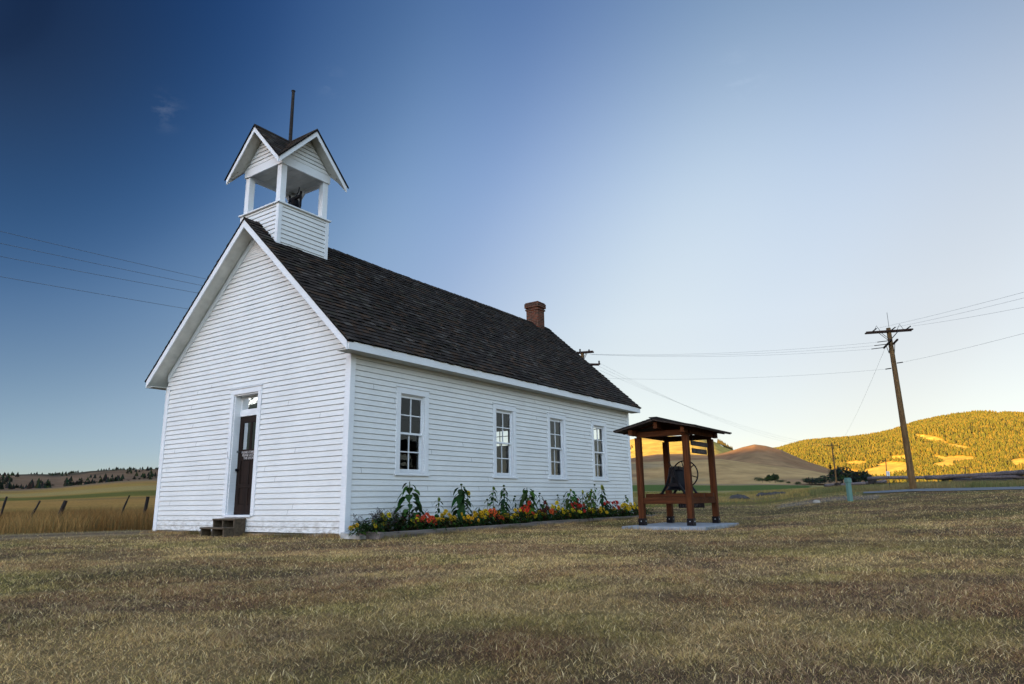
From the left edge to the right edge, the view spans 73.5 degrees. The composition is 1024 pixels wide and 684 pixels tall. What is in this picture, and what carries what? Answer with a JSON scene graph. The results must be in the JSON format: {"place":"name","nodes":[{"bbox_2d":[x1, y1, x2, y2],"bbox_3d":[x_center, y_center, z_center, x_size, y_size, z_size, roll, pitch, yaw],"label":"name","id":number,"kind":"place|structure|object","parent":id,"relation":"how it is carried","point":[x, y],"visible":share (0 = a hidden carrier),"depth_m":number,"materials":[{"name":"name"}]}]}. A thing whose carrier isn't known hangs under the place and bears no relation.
{"place":"outdoors","nodes":[
{"label":"outdoors","id":0,"kind":"place"},
{"bbox_2d":[0,504,154,534],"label":"tall grass","id":1,"kind":"structure","parent":0,"point":[85,520],"depth_m":18.07,"materials":[{"name":"beige plant"}]},
{"bbox_2d":[0,469,157,489],"bbox_3d":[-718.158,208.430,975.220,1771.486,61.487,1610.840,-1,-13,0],"label":"hill","id":2,"kind":"structure","parent":0,"point":[54,480],"depth_m":812.00,"materials":[{"name":"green plant"}]},
{"bbox_2d":[0,467,158,488],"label":"pine wood","id":3,"kind":"object","parent":2,"relation":"on","point":[7,480],"visible":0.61,"depth_m":709.16,"materials":[{"name":"green plant"}]},
{"bbox_2d":[0,479,1023,683],"bbox_3d":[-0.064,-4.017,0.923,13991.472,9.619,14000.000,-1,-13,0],"label":"ground","id":4,"kind":"structure","parent":0,"point":[116,494],"depth_m":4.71,"materials":[{"name":"brown plant"}]},
{"bbox_2d":[0,496,7,516],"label":"fence post","id":5,"kind":"object","parent":4,"relation":"on","point":[4,504],"visible":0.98,"depth_m":19.31,"materials":[{"name":"brown wood"}]},
{"bbox_2d":[28,500,40,519],"bbox_3d":[-13.784,5.007,19.622,0.396,0.918,0.073,7,-15,-32],"label":"fence post","id":6,"kind":"object","parent":4,"relation":"on","point":[34,510],"visible":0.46,"depth_m":19.72,"materials":[{"name":"brown wood"}]},
{"bbox_2d":[58,500,67,519],"bbox_3d":[-13.496,5.182,20.389,0.377,0.927,0.140,6,-15,-28],"label":"fence post","id":7,"kind":"object","parent":4,"relation":"on","point":[63,506],"visible":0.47,"depth_m":20.47,"materials":[{"name":"brown wood"}]},
{"bbox_2d":[121,495,129,514],"bbox_3d":[-12.809,5.576,22.520,0.375,1.058,0.064,6,-15,-29],"label":"fence post","id":8,"kind":"object","parent":4,"relation":"on","point":[125,504],"visible":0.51,"depth_m":22.59,"materials":[{"name":"brown wood"}]},
{"bbox_2d":[143,496,149,514],"bbox_3d":[-12.226,5.661,22.829,0.191,1.008,0.134,10,-17,-41],"label":"fence post","id":9,"kind":"object","parent":4,"relation":"on","point":[146,503],"visible":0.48,"depth_m":22.86,"materials":[{"name":"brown wood"}]},
{"bbox_2d":[200,518,245,536],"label":"wooden steps","id":10,"kind":"structure","parent":4,"relation":"on","point":[227,527],"depth_m":13.87,"materials":[{"name":"brown wood"}]},
{"bbox_2d":[340,532,365,539],"bbox_3d":[-2.765,3.422,12.110,0.500,0.110,0.260,-10,-16,34],"label":"splash block","id":11,"kind":"object","parent":4,"relation":"on","point":[344,535],"depth_m":12.02,"materials":[{"name":"grey concrete"}]},
{"bbox_2d":[348,521,370,535],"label":"yellow flowers","id":12,"kind":"object","parent":4,"relation":"on","point":[353,526],"visible":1,"depth_m":11.78,"materials":[{"name":"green plant"}]},
{"bbox_2d":[145,90,640,536],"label":"church","id":13,"kind":"structure","parent":4,"relation":"on","point":[306,377],"depth_m":15.40,"materials":[{"name":"white paint"}]},
{"bbox_2d":[227,415,256,514],"bbox_3d":[-5.676,2.588,14.500,0.884,2.070,0.238,-10,-16,34],"label":"door","id":14,"kind":"structure","parent":13,"relation":"in","point":[244,469],"depth_m":14.60,"materials":[{"name":"brown wood"}]},
{"bbox_2d":[241,395,257,411],"bbox_3d":[-5.609,1.324,14.834,0.791,0.333,0.035,-10,-16,34],"label":"transom window","id":15,"kind":"structure","parent":13,"relation":"in","point":[248,403],"depth_m":14.89,"materials":[{"name":"clear glass"}]},
{"bbox_2d":[288,187,301,208],"bbox_3d":[-5.227,-3.306,16.487,0.375,0.829,0.375,1,-13,-10],"label":"bell","id":16,"kind":"object","parent":13,"relation":"on","point":[294,201],"visible":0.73,"depth_m":16.41,"materials":[{"name":"black metal"}]},
{"bbox_2d":[393,385,429,475],"bbox_3d":[-2.093,1.854,14.166,0.170,1.798,1.017,-10,-16,34],"label":"window","id":17,"kind":"structure","parent":13,"relation":"in","point":[408,393],"depth_m":14.28,"materials":[{"name":"white paint"}]},
{"bbox_2d":[496,429,507,446],"bbox_3d":[-0.448,3.595,25.483,0.980,0.690,0.170,-10,-16,34],"label":"window","id":18,"kind":"structure","parent":13,"relation":"in","point":[497,430],"depth_m":25.44,"materials":[{"name":"glass"}]},
{"bbox_2d":[492,402,517,478],"bbox_3d":[-0.214,2.432,16.813,0.170,1.798,1.017,-10,-16,34],"label":"window","id":19,"kind":"structure","parent":13,"relation":"in","point":[504,409],"depth_m":16.95,"materials":[{"name":"white paint"}]},
{"bbox_2d":[547,412,568,479],"bbox_3d":[1.201,2.868,18.806,0.170,1.798,1.017,-10,-16,34],"label":"window","id":20,"kind":"structure","parent":13,"relation":"in","point":[550,416],"depth_m":18.95,"materials":[{"name":"white paint"}]},
{"bbox_2d":[591,420,609,480],"bbox_3d":[2.620,3.307,20.815,0.170,1.798,1.017,-10,-16,34],"label":"window","id":21,"kind":"structure","parent":13,"relation":"in","point":[603,431],"depth_m":20.96,"materials":[{"name":"white paint"}]},
{"bbox_2d":[139,514,741,539],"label":"wall grass","id":22,"kind":"structure","parent":4,"relation":"on","point":[196,532],"depth_m":14.08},
{"bbox_2d":[358,514,657,539],"bbox_3d":[0.910,4.466,16.745,0.585,0.218,11.977,-10,-16,34],"label":"bed border","id":23,"kind":"object","parent":4,"relation":"on","point":[372,535],"visible":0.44,"depth_m":13.80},
{"bbox_2d":[577,349,599,365],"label":"utility pole","id":24,"kind":"object","parent":4,"relation":"on","point":[582,353],"visible":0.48,"depth_m":45.59,"materials":[{"name":"brown wood"}]},
{"bbox_2d":[0,276,185,308],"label":"power line","id":25,"kind":"object","parent":24,"relation":"attached to","point":[90,292],"visible":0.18,"depth_m":24.93,"materials":[{"name":"metal"}]},
{"bbox_2d":[1,243,202,285],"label":"power line","id":26,"kind":"object","parent":24,"relation":"attached to","point":[99,264],"visible":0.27,"depth_m":24.87,"materials":[{"name":"metal"}]},
{"bbox_2d":[0,231,204,278],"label":"power line","id":27,"kind":"object","parent":24,"relation":"attached to","point":[99,254],"visible":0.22,"depth_m":24.73,"materials":[{"name":"metal"}]},
{"bbox_2d":[0,256,576,351],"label":"power line","id":28,"kind":"object","parent":24,"relation":"attached to","point":[101,275],"visible":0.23,"depth_m":24.94,"materials":[{"name":"metal"}]},
{"bbox_2d":[622,522,738,530],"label":"concrete slab","id":29,"kind":"structure","parent":4,"relation":"on","point":[675,526],"depth_m":14.50,"materials":[{"name":"grey concrete"}]},
{"bbox_2d":[613,417,731,525],"bbox_3d":[3.735,2.946,15.540,1.911,2.292,2.375,-10,-16,34],"label":"bell shelter","id":30,"kind":"object","parent":29,"relation":"on","point":[659,428],"visible":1,"depth_m":15.16,"materials":[{"name":"brown wood"}]},
{"bbox_2d":[660,460,697,493],"bbox_3d":[3.783,3.052,15.529,0.632,0.768,0.880,-10,-16,34],"label":"school bell","id":31,"kind":"object","parent":30,"relation":"on","point":[676,475],"visible":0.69,"depth_m":15.29,"materials":[{"name":"black metal"}]},
{"bbox_2d":[678,503,704,507],"bbox_3d":[4.171,3.801,15.935,0.620,0.110,0.026,-10,-16,34],"label":"hanging sign","id":32,"kind":"object","parent":30,"relation":"hanging from","point":[699,505],"visible":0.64,"depth_m":15.85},
{"bbox_2d":[690,438,707,447],"bbox_3d":[4.217,2.263,15.431,0.028,0.170,1.060,-10,-16,33],"label":"hanging sign","id":33,"kind":"object","parent":30,"relation":"hanging from","point":[697,443],"visible":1,"depth_m":15.36,"materials":[{"name":"black wood"}]},
{"bbox_2d":[691,448,706,454],"bbox_3d":[4.202,2.422,15.369,0.026,0.168,0.920,-10,-16,34],"label":"hanging sign","id":34,"kind":"object","parent":33,"relation":"hanging from","point":[698,451],"visible":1,"depth_m":15.32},
{"bbox_2d":[728,494,749,499],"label":"rock","id":35,"kind":"object","parent":4,"relation":"on","point":[737,496],"visible":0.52,"depth_m":60.88,"materials":[{"name":"grey stone"}]},
{"bbox_2d":[753,477,770,482],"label":"broadleaf tree","id":36,"kind":"object","parent":4,"relation":"on","point":[761,479],"visible":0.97,"depth_m":304.24,"materials":[{"name":"green plant"}]},
{"bbox_2d":[766,475,772,480],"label":"broadleaf tree","id":37,"kind":"object","parent":4,"relation":"on","point":[770,477],"visible":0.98,"depth_m":303.00,"materials":[{"name":"green plant"}]},
{"bbox_2d":[771,473,778,480],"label":"broadleaf tree","id":38,"kind":"object","parent":4,"relation":"on","point":[775,476],"visible":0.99,"depth_m":304.16,"materials":[{"name":"green plant"}]},
{"bbox_2d":[802,477,819,484],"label":"broadleaf tree","id":39,"kind":"object","parent":4,"relation":"on","point":[811,481],"visible":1,"depth_m":215.33,"materials":[{"name":"green plant"}]},
{"bbox_2d":[816,475,835,483],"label":"broadleaf tree","id":40,"kind":"object","parent":4,"relation":"on","point":[824,479],"visible":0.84,"depth_m":227.14,"materials":[{"name":"green plant"}]},
{"bbox_2d":[825,443,839,482],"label":"utility pole","id":41,"kind":"object","parent":4,"relation":"on","point":[831,445],"visible":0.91,"depth_m":111.83,"materials":[{"name":"brown wood"}]},
{"bbox_2d":[827,466,852,482],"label":"broadleaf tree","id":42,"kind":"object","parent":4,"relation":"on","point":[841,472],"visible":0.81,"depth_m":246.97,"materials":[{"name":"green plant"}]},
{"bbox_2d":[844,478,852,500],"bbox_3d":[12.998,5.698,26.431,0.196,0.905,0.196,3,-14,-17],"label":"cable pedestal","id":43,"kind":"object","parent":4,"relation":"on","point":[847,481],"visible":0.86,"depth_m":26.39,"materials":[{"name":"green plastic"}]},
{"bbox_2d":[851,470,868,481],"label":"broadleaf tree","id":44,"kind":"object","parent":4,"relation":"on","point":[857,476],"visible":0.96,"depth_m":253.82,"materials":[{"name":"green plant"}]},
{"bbox_2d":[865,315,916,488],"bbox_3d":[22.193,3.274,39.374,2.520,10.292,2.326,-1,-13,0],"label":"utility pole","id":45,"kind":"object","parent":4,"relation":"on","point":[906,443],"visible":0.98,"depth_m":39.25,"materials":[{"name":"brown wood"}]},
{"bbox_2d":[592,346,865,355],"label":"power line","id":46,"kind":"object","parent":45,"relation":"attached to","point":[683,355],"visible":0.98,"depth_m":43.97,"materials":[{"name":"metal"}]},
{"bbox_2d":[612,349,865,356],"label":"power line","id":47,"kind":"object","parent":45,"relation":"attached to","point":[714,356],"visible":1,"depth_m":43.88,"materials":[{"name":"metal"}]},
{"bbox_2d":[605,342,873,354],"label":"power line","id":48,"kind":"object","parent":45,"relation":"attached to","point":[710,353],"visible":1,"depth_m":42.53,"materials":[{"name":"metal"}]},
{"bbox_2d":[608,369,881,378],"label":"power line","id":49,"kind":"object","parent":45,"relation":"attached to","point":[756,377],"visible":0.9,"depth_m":41.60,"materials":[{"name":"metal"}]},
{"bbox_2d":[824,470,1023,486],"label":"log fence","id":50,"kind":"object","parent":4,"relation":"on","point":[1009,475],"visible":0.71,"depth_m":48.26,"materials":[{"name":"grey wood"}]},
{"bbox_2d":[0,0,1023,474],"label":"sky","id":51,"kind":"structure","parent":0,"point":[692,179],"materials":[{"name":"blue"}]},
{"bbox_2d":[630,436,731,457],"bbox_3d":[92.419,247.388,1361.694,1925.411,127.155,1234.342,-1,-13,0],"label":"hill","id":52,"kind":"structure","parent":0,"point":[651,447],"depth_m":1246.09,"materials":[{"name":"yellow plant"}]},
{"bbox_2d":[717,439,732,449],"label":"pine wood","id":53,"kind":"object","parent":52,"relation":"on","point":[721,443],"visible":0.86,"depth_m":1402.10,"materials":[{"name":"plant"}]},
{"bbox_2d":[633,485,860,507],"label":"meadow grass","id":54,"kind":"structure","parent":0,"point":[788,492],"depth_m":60.95,"materials":[{"name":"green plant"}]},
{"bbox_2d":[631,459,899,485],"bbox_3d":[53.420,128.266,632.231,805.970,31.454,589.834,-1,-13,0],"label":"hill","id":55,"kind":"structure","parent":0,"point":[731,472],"depth_m":483.88,"materials":[{"name":"brown plant"}]},
{"bbox_2d":[631,444,924,482],"bbox_3d":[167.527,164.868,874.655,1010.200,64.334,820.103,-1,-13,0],"label":"hill","id":56,"kind":"structure","parent":0,"point":[761,454],"depth_m":770.19,"materials":[{"name":"brown plant"}]},
{"bbox_2d":[808,478,1023,495],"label":"verge grass","id":57,"kind":"structure","parent":0,"point":[928,484],"depth_m":40.28,"materials":[{"name":"green plant"}]},
{"bbox_2d":[819,426,1023,481],"bbox_3d":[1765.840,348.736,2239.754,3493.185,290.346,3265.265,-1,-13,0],"label":"hill","id":58,"kind":"structure","parent":0,"point":[892,467],"depth_m":1710.79,"materials":[{"name":"yellow plant"}]},
{"bbox_2d":[773,410,1023,482],"bbox_3d":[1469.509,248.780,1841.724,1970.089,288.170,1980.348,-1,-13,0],"label":"forest","id":59,"kind":"object","parent":58,"relation":"on","point":[1000,448],"visible":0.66,"depth_m":1915.36,"materials":[{"name":"yellow plant"}]},
{"bbox_2d":[863,486,1023,492],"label":"road","id":60,"kind":"structure","parent":0,"point":[958,489],"depth_m":34.12,"materials":[{"name":"grey asphalt"}]},
{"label":"soil","id":61,"kind":"structure","parent":0,"visible":0},
{"bbox_2d":[353,513,373,533],"bbox_3d":[-2.597,3.190,12.045,0.412,0.359,0.299,2,-13,-12],"label":"wispy weed","id":62,"kind":"object","parent":61,"relation":"on","point":[364,521],"visible":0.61,"depth_m":12.06,"materials":[{"name":"green plant"}]},
{"bbox_2d":[356,509,394,531],"bbox_3d":[-2.462,3.182,12.242,0.656,0.460,0.552,-7,-14,24],"label":"wispy weed","id":63,"kind":"object","parent":61,"relation":"on","point":[378,519],"visible":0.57,"depth_m":12.19,"materials":[{"name":"green plant"}]},
{"bbox_2d":[365,519,388,534],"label":"yellow flowers","id":64,"kind":"object","parent":61,"relation":"on","point":[376,526],"visible":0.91,"depth_m":11.94,"materials":[{"name":"green plant"}]},
{"bbox_2d":[369,508,401,530],"bbox_3d":[-2.261,3.211,12.334,0.580,0.439,0.695,4,-14,-22],"label":"wispy weed","id":65,"kind":"object","parent":61,"relation":"on","point":[380,517],"visible":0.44,"depth_m":12.21,"materials":[{"name":"green plant"}]},
{"bbox_2d":[380,512,396,530],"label":"yellow flowers","id":66,"kind":"object","parent":61,"relation":"on","point":[388,515],"visible":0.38,"depth_m":12.31,"materials":[{"name":"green plant"}]},
{"bbox_2d":[391,506,404,530],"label":"wispy weed","id":67,"kind":"object","parent":61,"relation":"on","point":[400,523],"visible":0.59,"depth_m":12.73,"materials":[{"name":"green plant"}]},
{"bbox_2d":[393,482,423,529],"bbox_3d":[-1.976,3.254,13.126,0.655,1.142,0.555,-1,-13,0],"label":"sunflower","id":68,"kind":"object","parent":61,"relation":"on","point":[409,495],"visible":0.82,"depth_m":13.16,"materials":[{"name":"green plant"}]},
{"bbox_2d":[403,517,421,530],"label":"yellow flowers","id":69,"kind":"object","parent":61,"relation":"on","point":[407,526],"visible":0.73,"depth_m":12.75,"materials":[{"name":"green plant"}]},
{"bbox_2d":[410,506,420,529],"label":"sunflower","id":70,"kind":"object","parent":61,"relation":"on","point":[416,510],"visible":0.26,"depth_m":13.46,"materials":[{"name":"green plant"}]},
{"bbox_2d":[414,512,437,529],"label":"red flowers","id":71,"kind":"object","parent":61,"relation":"on","point":[425,518],"visible":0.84,"depth_m":13.02,"materials":[{"name":"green plant"}]},
{"bbox_2d":[429,517,444,527],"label":"yellow flowers","id":72,"kind":"object","parent":61,"relation":"on","point":[439,521],"visible":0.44,"depth_m":13.43,"materials":[{"name":"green plant"}]},
{"bbox_2d":[434,497,443,517],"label":"sunflower","id":73,"kind":"object","parent":61,"relation":"on","point":[438,509],"visible":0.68,"depth_m":13.90,"materials":[{"name":"green plant"}]},
{"bbox_2d":[438,509,458,528],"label":"yellow flowers","id":74,"kind":"object","parent":61,"relation":"on","point":[443,514],"visible":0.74,"depth_m":13.55,"materials":[{"name":"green plant"}]},
{"bbox_2d":[450,512,472,526],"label":"yellow flowers","id":75,"kind":"object","parent":61,"relation":"on","point":[464,518],"visible":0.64,"depth_m":13.98,"materials":[{"name":"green plant"}]},
{"bbox_2d":[451,484,472,525],"bbox_3d":[-1.070,3.490,14.450,0.528,0.992,0.580,-1,-13,0],"label":"sunflower","id":76,"kind":"object","parent":61,"relation":"on","point":[460,500],"visible":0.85,"depth_m":14.40,"materials":[{"name":"green plant"}]},
{"bbox_2d":[465,491,473,516],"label":"sunflower","id":77,"kind":"object","parent":61,"relation":"on","point":[469,493],"visible":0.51,"depth_m":14.78,"materials":[{"name":"green plant"}]},
{"bbox_2d":[466,516,480,525],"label":"yellow flowers","id":78,"kind":"object","parent":61,"relation":"on","point":[472,519],"visible":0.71,"depth_m":14.20,"materials":[{"name":"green plant"}]},
{"bbox_2d":[470,510,488,524],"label":"yellow flowers","id":79,"kind":"object","parent":61,"relation":"on","point":[475,513],"visible":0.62,"depth_m":14.51,"materials":[{"name":"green plant"}]},
{"bbox_2d":[478,509,495,525],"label":"yellow flowers","id":80,"kind":"object","parent":61,"relation":"on","point":[487,513],"visible":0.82,"depth_m":14.57,"materials":[{"name":"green plant"}]},
{"bbox_2d":[489,486,498,517],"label":"sunflower","id":81,"kind":"object","parent":61,"relation":"on","point":[492,498],"visible":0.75,"depth_m":15.51,"materials":[{"name":"green plant"}]},
{"bbox_2d":[488,508,504,524],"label":"red flowers","id":82,"kind":"object","parent":61,"relation":"on","point":[490,510],"visible":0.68,"depth_m":14.81,"materials":[{"name":"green plant"}]},
{"bbox_2d":[499,485,511,515],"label":"sunflower","id":83,"kind":"object","parent":61,"relation":"on","point":[502,502],"visible":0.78,"depth_m":15.80,"materials":[{"name":"green plant"}]},
{"bbox_2d":[357,505,655,531],"bbox_3d":[0.836,4.300,16.886,0.975,0.438,11.996,-10,-16,34],"label":"foliage","id":84,"kind":"object","parent":61,"relation":"on","point":[449,522],"visible":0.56,"depth_m":14.86,"materials":[{"name":"green plant"}]},
{"bbox_2d":[502,513,515,523],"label":"yellow flowers","id":85,"kind":"object","parent":61,"relation":"on","point":[509,518],"visible":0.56,"depth_m":15.20,"materials":[{"name":"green plant"}]},
{"bbox_2d":[512,508,530,522],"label":"yellow flowers","id":86,"kind":"object","parent":61,"relation":"on","point":[517,513],"visible":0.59,"depth_m":15.82,"materials":[{"name":"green plant"}]},
{"bbox_2d":[518,501,535,521],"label":"red flowers","id":87,"kind":"object","parent":61,"relation":"on","point":[526,509],"visible":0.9,"depth_m":15.81,"materials":[{"name":"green plant"}]},
{"bbox_2d":[519,488,537,520],"bbox_3d":[0.369,3.990,16.659,0.612,0.895,0.567,-8,-15,29],"label":"sunflower","id":88,"kind":"object","parent":61,"relation":"on","point":[523,498],"visible":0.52,"depth_m":16.63,"materials":[{"name":"green plant"}]},
{"bbox_2d":[528,511,541,521],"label":"yellow flowers","id":89,"kind":"object","parent":61,"relation":"on","point":[535,517],"visible":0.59,"depth_m":15.99,"materials":[{"name":"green plant"}]},
{"bbox_2d":[536,493,543,510],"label":"sunflower","id":90,"kind":"object","parent":61,"relation":"on","point":[539,501],"visible":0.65,"depth_m":17.18,"materials":[{"name":"green plant"}]},
{"bbox_2d":[539,500,552,520],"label":"red flowers","id":91,"kind":"object","parent":61,"relation":"on","point":[546,508],"visible":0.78,"depth_m":16.49,"materials":[{"name":"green plant"}]},
{"bbox_2d":[546,508,560,520],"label":"red flowers","id":92,"kind":"object","parent":61,"relation":"on","point":[552,510],"visible":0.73,"depth_m":16.70,"materials":[{"name":"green plant"}]},
{"bbox_2d":[550,501,566,519],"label":"yellow flowers","id":93,"kind":"object","parent":61,"relation":"on","point":[558,506],"visible":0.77,"depth_m":16.95,"materials":[{"name":"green plant"}]},
{"bbox_2d":[557,509,571,519],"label":"yellow flowers","id":94,"kind":"object","parent":61,"relation":"on","point":[570,515],"visible":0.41,"depth_m":17.40,"materials":[{"name":"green plant"}]},
{"bbox_2d":[563,489,579,513],"bbox_3d":[1.608,4.399,18.290,0.496,0.953,0.492,-1,-13,0],"label":"sunflower","id":95,"kind":"object","parent":61,"relation":"on","point":[571,499],"visible":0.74,"depth_m":18.22,"materials":[{"name":"green plant"}]},
{"bbox_2d":[565,508,582,518],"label":"yellow flowers","id":96,"kind":"object","parent":61,"relation":"on","point":[579,511],"visible":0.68,"depth_m":17.54,"materials":[{"name":"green plant"}]},
{"bbox_2d":[571,499,589,518],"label":"red flowers","id":97,"kind":"object","parent":61,"relation":"on","point":[579,506],"visible":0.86,"depth_m":17.88,"materials":[{"name":"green plant"}]},
{"bbox_2d":[580,490,585,512],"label":"sunflower","id":98,"kind":"object","parent":61,"relation":"on","point":[582,491],"visible":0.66,"depth_m":18.94,"materials":[{"name":"green plant"}]},
{"bbox_2d":[585,489,596,513],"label":"sunflower","id":99,"kind":"object","parent":61,"relation":"on","point":[591,503],"visible":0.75,"depth_m":19.20,"materials":[{"name":"green plant"}]},
{"bbox_2d":[586,507,598,517],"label":"yellow flowers","id":100,"kind":"object","parent":61,"relation":"on","point":[590,509],"visible":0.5,"depth_m":18.42,"materials":[{"name":"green plant"}]},
{"bbox_2d":[592,506,609,517],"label":"yellow flowers","id":101,"kind":"object","parent":61,"relation":"on","point":[606,511],"visible":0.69,"depth_m":18.69,"materials":[{"name":"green plant"}]},
{"bbox_2d":[597,484,607,512],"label":"sunflower","id":102,"kind":"object","parent":61,"relation":"on","point":[602,497],"visible":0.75,"depth_m":19.62,"materials":[{"name":"green plant"}]},
{"bbox_2d":[603,500,621,516],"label":"red flowers","id":103,"kind":"object","parent":61,"relation":"on","point":[617,503],"visible":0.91,"depth_m":19.38,"materials":[{"name":"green plant"}]},
{"bbox_2d":[613,503,634,516],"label":"yellow flowers","id":104,"kind":"object","parent":61,"relation":"on","point":[627,507],"visible":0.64,"depth_m":20.07,"materials":[{"name":"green plant"}]},
{"bbox_2d":[621,502,637,513],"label":"yellow flowers","id":105,"kind":"object","parent":61,"relation":"on","point":[630,505],"visible":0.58,"depth_m":20.75,"materials":[{"name":"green plant"}]}
]}

